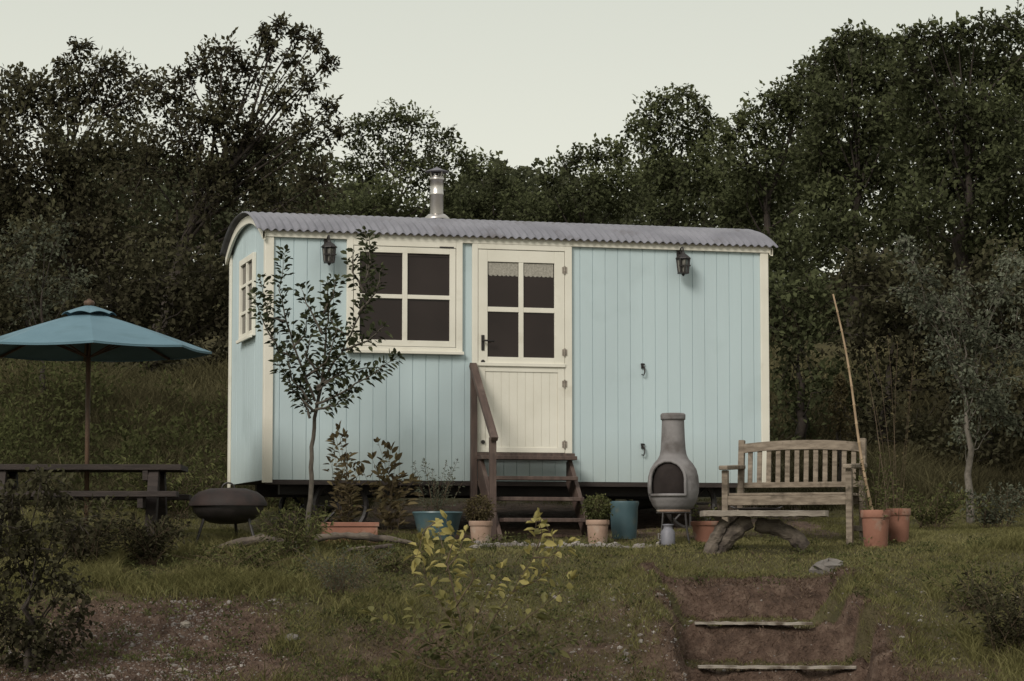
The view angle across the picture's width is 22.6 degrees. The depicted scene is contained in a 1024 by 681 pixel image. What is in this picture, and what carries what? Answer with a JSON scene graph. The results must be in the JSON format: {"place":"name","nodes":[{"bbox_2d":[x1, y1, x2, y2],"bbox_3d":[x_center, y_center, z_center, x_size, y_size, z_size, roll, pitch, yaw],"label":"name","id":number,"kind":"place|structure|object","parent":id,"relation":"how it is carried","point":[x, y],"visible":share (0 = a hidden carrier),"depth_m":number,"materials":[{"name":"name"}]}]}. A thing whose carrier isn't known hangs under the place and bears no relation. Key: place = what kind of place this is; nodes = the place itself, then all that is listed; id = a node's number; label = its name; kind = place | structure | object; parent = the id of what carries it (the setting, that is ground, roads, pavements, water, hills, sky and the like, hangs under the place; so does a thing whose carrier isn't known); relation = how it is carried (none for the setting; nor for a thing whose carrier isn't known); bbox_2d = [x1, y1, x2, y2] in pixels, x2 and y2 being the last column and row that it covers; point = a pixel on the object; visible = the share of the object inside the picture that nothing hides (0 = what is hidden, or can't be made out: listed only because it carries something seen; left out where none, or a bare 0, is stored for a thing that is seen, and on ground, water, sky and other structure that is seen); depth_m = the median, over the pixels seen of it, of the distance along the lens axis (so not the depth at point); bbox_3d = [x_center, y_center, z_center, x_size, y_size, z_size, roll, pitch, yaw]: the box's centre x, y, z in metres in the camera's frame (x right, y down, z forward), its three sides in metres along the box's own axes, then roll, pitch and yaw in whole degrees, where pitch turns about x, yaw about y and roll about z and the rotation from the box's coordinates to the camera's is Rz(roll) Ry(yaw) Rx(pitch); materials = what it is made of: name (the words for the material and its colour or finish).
{"place":"outdoors","nodes":[
{"label":"outdoors","id":0,"kind":"place"},
{"bbox_2d":[0,319,1023,680],"bbox_3d":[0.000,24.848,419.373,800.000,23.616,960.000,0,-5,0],"label":"ground","id":1,"kind":"structure","parent":0,"point":[832,639],"depth_m":19.78,"materials":[{"name":"soil"}]},
{"bbox_2d":[0,212,97,405],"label":"tree","id":2,"kind":"object","parent":1,"relation":"on","point":[30,263],"visible":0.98,"depth_m":33.16,"materials":[{"name":"green plant"}]},
{"bbox_2d":[0,460,106,674],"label":"garden shrub","id":3,"kind":"object","parent":1,"relation":"on","point":[30,626],"visible":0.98,"depth_m":18.18,"materials":[{"name":"green plant"}]},
{"bbox_2d":[0,193,110,368],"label":"hedge bush","id":4,"kind":"object","parent":1,"relation":"on","point":[4,298],"visible":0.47,"depth_m":36.42,"materials":[{"name":"green plant"}]},
{"bbox_2d":[0,36,160,309],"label":"broadleaf tree","id":5,"kind":"object","parent":1,"relation":"on","point":[74,186],"visible":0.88,"depth_m":41.77,"materials":[{"name":"green plant"}]},
{"bbox_2d":[35,493,136,569],"bbox_3d":[-3.565,1.617,21.276,0.862,0.690,0.694,0,-5,0],"label":"nettle clump","id":6,"kind":"object","parent":1,"relation":"on","point":[95,546],"visible":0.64,"depth_m":21.22,"materials":[{"name":"green plant"}]},
{"bbox_2d":[0,464,191,549],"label":"picnic table","id":7,"kind":"object","parent":1,"relation":"on","point":[154,498],"visible":0.75,"depth_m":22.22,"materials":[{"name":"brown wood"}]},
{"bbox_2d":[0,299,211,542],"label":"parasol","id":8,"kind":"object","parent":1,"relation":"on","point":[88,332],"visible":1,"depth_m":22.57,"materials":[{"name":"teal fabric"}]},
{"bbox_2d":[53,222,228,375],"bbox_3d":[-4.998,-0.399,36.232,3.134,2.527,1.979,0,-5,0],"label":"hedge bush","id":9,"kind":"object","parent":1,"relation":"on","point":[188,292],"visible":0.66,"depth_m":36.06,"materials":[{"name":"green plant"}]},
{"bbox_2d":[104,512,194,564],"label":"weed clump","id":10,"kind":"object","parent":1,"relation":"on","point":[146,546],"visible":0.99,"depth_m":21.60,"materials":[{"name":"green plant"}]},
{"bbox_2d":[109,448,226,518],"bbox_3d":[-3.451,1.487,26.449,1.411,0.765,0.899,0,-5,0],"label":"weed clump","id":11,"kind":"object","parent":1,"relation":"on","point":[138,476],"visible":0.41,"depth_m":26.41,"materials":[{"name":"green plant"}]},
{"bbox_2d":[175,668,188,672],"bbox_3d":[-2.358,2.358,18.269,0.098,0.043,0.095,0,-5,0],"label":"stone","id":12,"kind":"object","parent":1,"relation":"on","point":[179,669],"visible":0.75,"depth_m":18.23,"materials":[{"name":"grey stone"}]},
{"bbox_2d":[180,621,190,627],"bbox_3d":[-2.474,2.158,19.387,0.088,0.074,0.075,0,-5,0],"label":"stone","id":13,"kind":"object","parent":1,"relation":"on","point":[187,623],"visible":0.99,"depth_m":19.36,"materials":[{"name":"grey stone"}]},
{"bbox_2d":[90,11,354,364],"bbox_3d":[-4.355,-2.140,38.424,4.002,5.614,2.134,-2,-5,18],"label":"broadleaf tree","id":14,"kind":"object","parent":1,"relation":"on","point":[218,181],"visible":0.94,"depth_m":38.30,"materials":[{"name":"green plant"}]},
{"bbox_2d":[189,482,266,545],"bbox_3d":[-2.503,1.542,22.549,0.689,0.590,0.689,0,-5,0],"label":"barbecue","id":15,"kind":"object","parent":1,"relation":"on","point":[233,505],"visible":0.97,"depth_m":22.32,"materials":[{"name":"black metal"}]},
{"bbox_2d":[167,540,309,572],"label":"weed clump","id":16,"kind":"object","parent":1,"relation":"on","point":[253,554],"visible":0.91,"depth_m":21.42,"materials":[{"name":"green plant"}]},
{"bbox_2d":[214,534,297,549],"bbox_3d":[-2.207,1.756,22.225,0.804,0.156,0.107,0,-5,0],"label":"driftwood log","id":17,"kind":"object","parent":1,"relation":"on","point":[248,539],"visible":0.49,"depth_m":22.20,"materials":[{"name":"grey wood"}]},
{"bbox_2d":[249,506,334,560],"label":"weed clump","id":18,"kind":"object","parent":1,"relation":"on","point":[289,534],"visible":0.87,"depth_m":21.81,"materials":[{"name":"green plant"}]},
{"bbox_2d":[285,633,300,641],"bbox_3d":[-1.639,2.223,19.078,0.125,0.086,0.114,0,-5,0],"label":"stone","id":19,"kind":"object","parent":1,"relation":"on","point":[295,635],"visible":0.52,"depth_m":19.04,"materials":[{"name":"grey stone"}]},
{"bbox_2d":[286,500,355,533],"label":"weed clump","id":20,"kind":"object","parent":1,"relation":"on","point":[290,506],"visible":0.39,"depth_m":23.86,"materials":[{"name":"green plant"}]},
{"bbox_2d":[247,226,405,546],"bbox_3d":[-1.678,0.396,22.935,1.412,2.938,0.898,1,-5,-6],"label":"apple sapling","id":21,"kind":"object","parent":1,"relation":"on","point":[327,305],"visible":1,"depth_m":22.79,"materials":[{"name":"green plant"}]},
{"bbox_2d":[290,545,394,594],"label":"lavender plant","id":22,"kind":"object","parent":1,"relation":"on","point":[339,578],"visible":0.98,"depth_m":20.21,"materials":[{"name":"green plant"}]},
{"bbox_2d":[320,522,378,543],"bbox_3d":[-1.455,1.725,22.936,0.524,0.193,0.194,0,-5,-5],"label":"trough planter","id":23,"kind":"object","parent":1,"relation":"on","point":[344,527],"visible":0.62,"depth_m":22.85,"materials":[{"name":"ceramic"}]},
{"bbox_2d":[323,421,362,521],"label":"withered plant","id":24,"kind":"object","parent":23,"relation":"in","point":[344,457],"visible":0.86,"depth_m":23.17,"materials":[{"name":"green plant"}]},
{"bbox_2d":[314,532,416,545],"bbox_3d":[-1.282,1.751,22.535,0.915,0.128,0.086,0,-5,-1],"label":"driftwood log","id":25,"kind":"object","parent":1,"relation":"on","point":[367,536],"visible":0.91,"depth_m":22.51,"materials":[{"name":"grey wood"}]},
{"bbox_2d":[348,544,393,551],"bbox_3d":[-1.225,1.804,22.229,0.407,0.078,0.056,0,-5,0],"label":"driftwood log","id":26,"kind":"object","parent":1,"relation":"on","point":[382,546],"visible":0.65,"depth_m":22.21,"materials":[{"name":"grey wood"}]},
{"bbox_2d":[356,437,422,534],"bbox_3d":[-1.095,1.345,23.489,0.591,0.950,0.839,-2,-5,20],"label":"withered plant","id":27,"kind":"object","parent":1,"relation":"on","point":[386,515],"visible":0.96,"depth_m":23.50,"materials":[{"name":"green plant"}]},
{"bbox_2d":[301,97,477,218],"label":"broadleaf tree","id":28,"kind":"object","parent":1,"relation":"on","point":[381,200],"visible":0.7,"depth_m":50.52,"materials":[{"name":"green plant"}]},
{"bbox_2d":[345,543,434,571],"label":"weed clump","id":29,"kind":"object","parent":1,"relation":"on","point":[396,563],"visible":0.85,"depth_m":21.18,"materials":[{"name":"green plant"}]},
{"bbox_2d":[412,511,462,539],"bbox_3d":[-0.681,1.695,23.390,0.468,0.260,0.468,-3,-6,34],"label":"glazed planter","id":30,"kind":"object","parent":1,"relation":"on","point":[421,518],"visible":0.66,"depth_m":23.23,"materials":[{"name":"teal ceramic"}]},
{"bbox_2d":[412,458,464,510],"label":"herb plant","id":31,"kind":"object","parent":30,"relation":"in","point":[440,501],"visible":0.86,"depth_m":23.31,"materials":[{"name":"green plant"}]},
{"bbox_2d":[359,507,579,676],"bbox_3d":[-0.227,1.834,18.292,1.594,1.271,0.773,-1,-5,17],"label":"yellow leaved shrub","id":32,"kind":"object","parent":1,"relation":"on","point":[428,543],"visible":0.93,"depth_m":18.20,"materials":[{"name":"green plant"}]},
{"bbox_2d":[469,521,492,542],"bbox_3d":[-0.283,1.739,23.085,0.216,0.220,0.216,3,-6,-36],"label":"plant pot","id":33,"kind":"object","parent":1,"relation":"on","point":[478,529],"visible":0.77,"depth_m":23.00,"materials":[{"name":"ceramic"}]},
{"bbox_2d":[463,493,496,520],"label":"clipped shrub","id":34,"kind":"object","parent":33,"relation":"on","point":[482,515],"visible":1,"depth_m":23.06,"materials":[{"name":"green plant"}]},
{"bbox_2d":[443,146,550,220],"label":"broadleaf tree","id":35,"kind":"object","parent":1,"relation":"on","point":[494,200],"visible":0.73,"depth_m":54.37,"materials":[{"name":"green plant"}]},
{"bbox_2d":[220,167,777,527],"bbox_3d":[-0.173,0.115,25.751,5.239,3.693,2.272,1,-5,-15],"label":"shepherd hut","id":36,"kind":"object","parent":1,"relation":"on","point":[597,350],"visible":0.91,"depth_m":24.80,"materials":[{"name":"blue paint"}]},
{"bbox_2d":[236,252,255,343],"bbox_3d":[-2.610,-0.410,25.083,0.059,0.829,0.840,1,-5,-15],"label":"window","id":37,"kind":"structure","parent":36,"relation":"in","point":[247,266],"depth_m":25.07,"materials":[{"name":"beige paint"}]},
{"bbox_2d":[321,235,336,264],"bbox_3d":[-1.743,-0.880,24.207,0.149,0.350,0.195,4,-6,-38],"label":"wall lantern","id":38,"kind":"object","parent":36,"relation":"attached to","point":[328,247],"depth_m":24.15,"materials":[{"name":"black metal"}]},
{"bbox_2d":[346,239,463,354],"bbox_3d":[-1.020,-0.417,24.440,1.154,1.091,0.059,1,-5,-15],"label":"window","id":39,"kind":"structure","parent":36,"relation":"in","point":[421,302],"depth_m":24.48,"materials":[{"name":"beige paint"}]},
{"bbox_2d":[478,249,566,366],"bbox_3d":[0.107,-0.310,24.726,0.893,1.126,0.082,1,-5,-15],"label":"upper door","id":40,"kind":"structure","parent":36,"relation":"in","point":[521,294],"depth_m":24.75,"materials":[{"name":"beige paint"}]},
{"bbox_2d":[478,366,566,452],"bbox_3d":[0.102,0.657,24.668,0.887,0.847,0.040,1,-5,-15],"label":"lower door","id":41,"kind":"structure","parent":36,"relation":"in","point":[527,404],"depth_m":24.68,"materials":[{"name":"beige paint"}]},
{"bbox_2d":[676,246,690,275],"bbox_3d":[1.685,-0.802,25.148,0.149,0.350,0.195,-1,-5,7],"label":"wall lantern","id":42,"kind":"object","parent":36,"relation":"attached to","point":[683,262],"depth_m":25.08,"materials":[{"name":"black metal"}]},
{"bbox_2d":[426,621,588,680],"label":"weed clump","id":43,"kind":"object","parent":1,"relation":"on","point":[519,662],"visible":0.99,"depth_m":17.88,"materials":[{"name":"green plant"}]},
{"bbox_2d":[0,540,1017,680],"bbox_3d":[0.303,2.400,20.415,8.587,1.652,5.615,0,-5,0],"label":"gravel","id":44,"kind":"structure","parent":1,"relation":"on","point":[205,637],"depth_m":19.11,"materials":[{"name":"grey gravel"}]},
{"bbox_2d":[0,333,1023,514],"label":"bank grass","id":45,"kind":"structure","parent":1,"relation":"on","point":[921,475],"depth_m":31.25,"materials":[{"name":"green plant"}]},
{"bbox_2d":[0,550,1023,680],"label":"dry mulch","id":46,"kind":"object","parent":1,"relation":"on","point":[509,678],"visible":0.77,"depth_m":19.12,"materials":[{"name":"plant"}]},
{"bbox_2d":[0,24,1023,318],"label":"woodland","id":47,"kind":"object","parent":1,"relation":"on","point":[528,176],"visible":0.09,"depth_m":62.38,"materials":[{"name":"green plant"}]},
{"bbox_2d":[0,211,1023,346],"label":"understorey","id":48,"kind":"object","parent":1,"relation":"on","point":[832,276],"visible":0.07,"depth_m":43.74,"materials":[{"name":"green plant"}]},
{"bbox_2d":[469,363,588,540],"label":"wooden steps","id":49,"kind":"structure","parent":1,"relation":"on","point":[487,484],"depth_m":24.20,"materials":[{"name":"brown wood"}]},
{"bbox_2d":[511,132,663,224],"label":"broadleaf tree","id":50,"kind":"object","parent":1,"relation":"on","point":[599,183],"visible":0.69,"depth_m":50.25,"materials":[{"name":"green plant"}]},
{"bbox_2d":[586,520,609,543],"bbox_3d":[0.780,1.746,23.285,0.216,0.225,0.216,-2,-5,19],"label":"plant pot","id":51,"kind":"object","parent":1,"relation":"on","point":[598,529],"visible":0.84,"depth_m":23.20,"materials":[{"name":"ceramic"}]},
{"bbox_2d":[579,493,613,520],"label":"clipped shrub","id":52,"kind":"object","parent":51,"relation":"on","point":[597,511],"visible":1,"depth_m":23.26,"materials":[{"name":"green plant"}]},
{"bbox_2d":[610,501,638,538],"bbox_3d":[1.038,1.665,23.693,0.281,0.350,0.281,3,-6,-32],"label":"glazed planter","id":53,"kind":"object","parent":1,"relation":"on","point":[624,519],"visible":0.86,"depth_m":23.59,"materials":[{"name":"teal ceramic"}]},
{"bbox_2d":[658,524,674,545],"bbox_3d":[1.400,1.746,22.984,0.130,0.195,0.130,-5,-7,45],"label":"metal churn","id":54,"kind":"object","parent":1,"relation":"on","point":[667,534],"visible":0.98,"depth_m":22.94,"materials":[{"name":"metal"}]},
{"bbox_2d":[647,413,698,543],"bbox_3d":[1.461,1.248,23.172,0.468,1.179,0.475,0,-5,0],"label":"chiminea","id":55,"kind":"object","parent":1,"relation":"on","point":[673,483],"visible":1,"depth_m":23.04,"materials":[{"name":"ceramic"}]},
{"bbox_2d":[609,82,759,227],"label":"broadleaf tree","id":56,"kind":"object","parent":1,"relation":"on","point":[672,214],"visible":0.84,"depth_m":47.06,"materials":[{"name":"green plant"}]},
{"bbox_2d":[690,521,718,541],"bbox_3d":[1.776,1.752,23.385,0.288,0.200,0.288,1,-5,-13],"label":"plant pot","id":57,"kind":"object","parent":1,"relation":"on","point":[702,531],"visible":0.63,"depth_m":23.27,"materials":[{"name":"ceramic"}]},
{"bbox_2d":[690,503,721,520],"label":"plant","id":58,"kind":"object","parent":57,"relation":"in","point":[706,518],"visible":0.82,"depth_m":23.34,"materials":[{"name":"green plant"}]},
{"bbox_2d":[694,621,812,624],"bbox_3d":[1.875,2.197,19.877,0.915,0.028,0.107,0,-5,1],"label":"step edging board","id":59,"kind":"object","parent":1,"relation":"on","point":[761,623],"visible":1,"depth_m":19.83,"materials":[{"name":"wood"}]},
{"bbox_2d":[700,510,828,553],"bbox_3d":[2.192,1.694,22.236,1.090,0.427,0.407,0,-5,-2],"label":"slab table","id":60,"kind":"object","parent":1,"relation":"on","point":[725,535],"visible":0.99,"depth_m":22.16,"materials":[{"name":"grey wood"}]},
{"bbox_2d":[730,506,782,509],"bbox_3d":[2.132,1.460,22.255,0.388,0.040,0.388,-4,-6,39],"label":"grill tray","id":61,"kind":"object","parent":60,"relation":"on","point":[756,508],"visible":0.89,"depth_m":22.12,"materials":[{"name":"black metal"}]},
{"bbox_2d":[699,46,848,303],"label":"broadleaf tree","id":62,"kind":"object","parent":1,"relation":"on","point":[768,185],"visible":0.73,"depth_m":44.28,"materials":[{"name":"green plant"}]},
{"bbox_2d":[697,665,855,668],"bbox_3d":[1.972,2.433,19.055,1.173,0.028,0.108,0,-5,1],"label":"step edging board","id":63,"kind":"object","parent":1,"relation":"on","point":[776,667],"visible":1,"depth_m":19.00,"materials":[{"name":"wood"}]},
{"bbox_2d":[719,438,866,543],"bbox_3d":[2.571,1.383,23.317,1.235,0.992,0.665,-2,-5,21],"label":"garden bench","id":64,"kind":"object","parent":1,"relation":"on","point":[848,498],"visible":0.86,"depth_m":23.47,"materials":[{"name":"brown wood"}]},
{"bbox_2d":[768,260,875,440],"bbox_3d":[3.585,0.409,30.890,1.435,2.841,1.792,2,-5,-27],"label":"hedge bush","id":65,"kind":"object","parent":1,"relation":"on","point":[799,405],"visible":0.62,"depth_m":30.87,"materials":[{"name":"green plant"}]},
{"bbox_2d":[809,558,843,574],"bbox_3d":[2.647,1.917,21.356,0.291,0.206,0.294,-3,-6,36],"label":"stone","id":66,"kind":"object","parent":1,"relation":"on","point":[822,566],"visible":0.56,"depth_m":21.28,"materials":[{"name":"grey stone"}]},
{"bbox_2d":[819,373,859,491],"bbox_3d":[3.549,1.140,27.601,0.458,1.555,0.715,-1,-5,13],"label":"conifer","id":67,"kind":"object","parent":1,"relation":"on","point":[840,382],"visible":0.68,"depth_m":27.48,"materials":[{"name":"green plant"}]},
{"bbox_2d":[778,18,936,341],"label":"broadleaf tree","id":68,"kind":"object","parent":1,"relation":"on","point":[860,157],"visible":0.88,"depth_m":41.31,"materials":[{"name":"green plant"}]},
{"bbox_2d":[860,510,890,547],"bbox_3d":[3.246,1.685,22.839,0.268,0.340,0.268,-1,-5,8],"label":"plant pot","id":69,"kind":"object","parent":1,"relation":"on","point":[875,526],"visible":0.92,"depth_m":22.74,"materials":[{"name":"ceramic"}]},
{"bbox_2d":[832,294,873,509],"bbox_3d":[3.085,0.588,23.077,0.051,2.055,0.454,4,-6,-44],"label":"bamboo cane","id":70,"kind":"object","parent":69,"relation":"in","point":[857,431],"visible":0.99,"depth_m":23.06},
{"bbox_2d":[848,451,899,519],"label":"leafy plant","id":71,"kind":"object","parent":69,"relation":"in","point":[879,496],"visible":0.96,"depth_m":22.91,"materials":[{"name":"green plant"}]},
{"bbox_2d":[817,233,964,452],"bbox_3d":[4.553,0.280,30.408,1.761,3.207,1.281,-2,-5,24],"label":"hedge bush","id":72,"kind":"object","parent":1,"relation":"on","point":[879,288],"visible":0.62,"depth_m":30.38,"materials":[{"name":"green plant"}]},
{"bbox_2d":[886,508,910,542],"bbox_3d":[3.503,1.679,23.190,0.227,0.310,0.227,2,-5,-26],"label":"plant pot","id":73,"kind":"object","parent":1,"relation":"on","point":[899,527],"visible":0.88,"depth_m":23.10,"materials":[{"name":"ceramic"}]},
{"bbox_2d":[865,335,916,518],"bbox_3d":[3.431,0.896,23.216,0.342,1.920,1.592,0,-5,0],"label":"twiggy plant","id":74,"kind":"object","parent":73,"relation":"in","point":[910,388],"visible":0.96,"depth_m":23.29,"materials":[{"name":"plant"}]},
{"bbox_2d":[880,482,990,527],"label":"weed clump","id":75,"kind":"object","parent":1,"relation":"on","point":[921,518],"visible":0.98,"depth_m":24.74,"materials":[{"name":"green plant"}]},
{"bbox_2d":[869,0,1023,353],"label":"broadleaf tree","id":76,"kind":"object","parent":1,"relation":"on","point":[965,241],"visible":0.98,"depth_m":39.20,"materials":[{"name":"green plant"}]},
{"bbox_2d":[886,228,1023,469],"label":"hedge bush","id":77,"kind":"object","parent":1,"relation":"on","point":[988,445],"visible":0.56,"depth_m":29.84,"materials":[{"name":"green plant"}]},
{"bbox_2d":[889,233,1023,522],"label":"tree","id":78,"kind":"object","parent":1,"relation":"on","point":[929,305],"visible":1,"depth_m":25.93,"materials":[{"name":"green plant"}]},
{"bbox_2d":[915,555,1023,611],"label":"fern clump","id":79,"kind":"object","parent":1,"relation":"on","point":[966,603],"visible":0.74,"depth_m":19.82,"materials":[{"name":"green plant"}]},
{"bbox_2d":[941,567,1023,657],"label":"weed clump","id":80,"kind":"object","parent":1,"relation":"on","point":[1013,620],"visible":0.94,"depth_m":18.45,"materials":[{"name":"green plant"}]},
{"bbox_2d":[943,481,1023,527],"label":"weed clump","id":81,"kind":"object","parent":1,"relation":"on","point":[988,517],"visible":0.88,"depth_m":25.21,"materials":[{"name":"green plant"}]},
{"bbox_2d":[0,496,1023,680],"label":"lawn grass","id":82,"kind":"structure","parent":0,"point":[109,574],"depth_m":20.56,"materials":[{"name":"green plant"}]},
{"bbox_2d":[0,0,1023,292],"label":"sky","id":83,"kind":"structure","parent":0,"point":[521,79],"materials":[{"name":"white"}]}
]}

